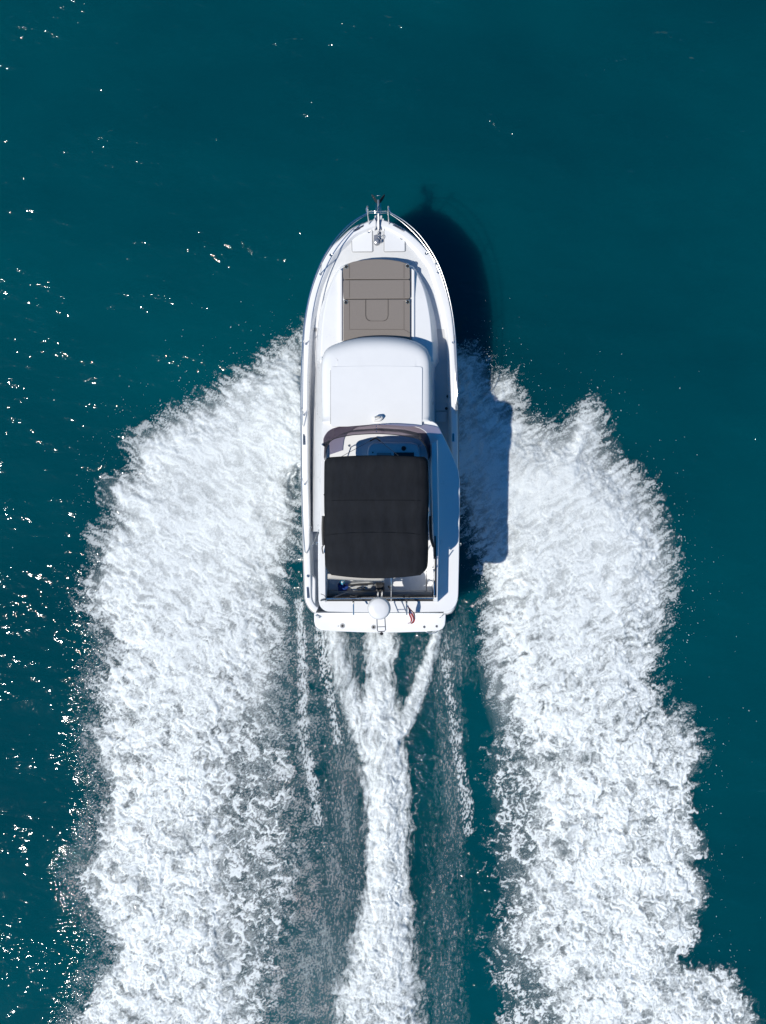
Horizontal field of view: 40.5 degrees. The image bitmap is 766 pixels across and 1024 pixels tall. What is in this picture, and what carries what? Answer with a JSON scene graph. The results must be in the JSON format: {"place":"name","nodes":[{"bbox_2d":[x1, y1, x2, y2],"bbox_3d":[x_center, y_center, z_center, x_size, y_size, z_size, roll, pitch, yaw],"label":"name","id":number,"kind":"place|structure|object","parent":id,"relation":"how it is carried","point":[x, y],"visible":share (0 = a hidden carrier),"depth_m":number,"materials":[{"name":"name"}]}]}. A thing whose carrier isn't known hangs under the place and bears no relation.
{"place":"outdoors","nodes":[
{"label":"outdoors","id":0,"kind":"place"},
{"bbox_2d":[0,0,765,1023],"bbox_3d":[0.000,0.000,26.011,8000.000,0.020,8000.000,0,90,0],"label":"sea","id":1,"kind":"structure","parent":0,"point":[574,192],"depth_m":26.01,"materials":[{"name":"liquid"}]},
{"bbox_2d":[74,332,301,1023],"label":"wake foam","id":2,"kind":"object","parent":1,"relation":"on","point":[206,501],"visible":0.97,"depth_m":25.86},
{"bbox_2d":[300,205,460,634],"bbox_3d":[-0.070,-2.061,24.342,3.776,4.516,10.114,0,90,0],"label":"motor boat","id":3,"kind":"object","parent":1,"relation":"on","point":[379,460],"visible":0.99,"depth_m":23.52,"materials":[{"name":"white plastic"}]},
{"bbox_2d":[337,583,348,590],"bbox_3d":[-0.913,1.723,23.874,0.271,0.212,0.274,0,90,0],"label":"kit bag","id":4,"kind":"object","parent":3,"relation":"on","point":[344,587],"visible":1,"depth_m":23.84,"materials":[{"name":"blue fabric"}]},
{"bbox_2d":[348,581,373,589],"bbox_3d":[-0.501,1.678,23.748,0.583,0.464,0.201,-5,90,0],"label":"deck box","id":5,"kind":"object","parent":3,"relation":"on","point":[357,585],"visible":0.92,"depth_m":23.60,"materials":[{"name":"white plastic"}]},
{"bbox_2d":[343,259,409,340],"bbox_3d":[-0.146,-4.633,23.939,1.551,0.142,2.374,0,90,0],"label":"sun pad","id":6,"kind":"object","parent":3,"relation":"on","point":[376,297],"visible":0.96,"depth_m":23.89,"materials":[{"name":"beige fabric"}]},
{"bbox_2d":[371,194,384,228],"bbox_3d":[-0.110,-6.924,24.017,0.313,0.306,0.782,0,90,0],"label":"anchor","id":7,"kind":"object","parent":3,"relation":"hanging from","point":[378,202],"visible":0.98,"depth_m":23.95,"materials":[{"name":"metal"}]},
{"bbox_2d":[407,605,414,623],"bbox_3d":[0.631,2.293,23.281,0.183,0.359,0.456,-4,90,0],"label":"ensign","id":8,"kind":"object","parent":3,"relation":"attached to","point":[412,615],"visible":1,"depth_m":23.30,"materials":[{"name":"fabric"}]},
{"bbox_2d":[1,300,760,1022],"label":"spray droplets","id":9,"kind":"object","parent":1,"relation":"on","point":[285,588],"visible":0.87,"depth_m":25.80,"materials":[{"name":"white liquid"}]},
{"bbox_2d":[294,529,472,1023],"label":"propeller wash","id":10,"kind":"object","parent":1,"relation":"on","point":[377,705],"visible":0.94,"depth_m":25.89,"materials":[{"name":"liquid"}]},
{"bbox_2d":[457,346,757,1023],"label":"wake foam","id":11,"kind":"object","parent":1,"relation":"on","point":[562,520],"visible":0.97,"depth_m":25.86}
]}

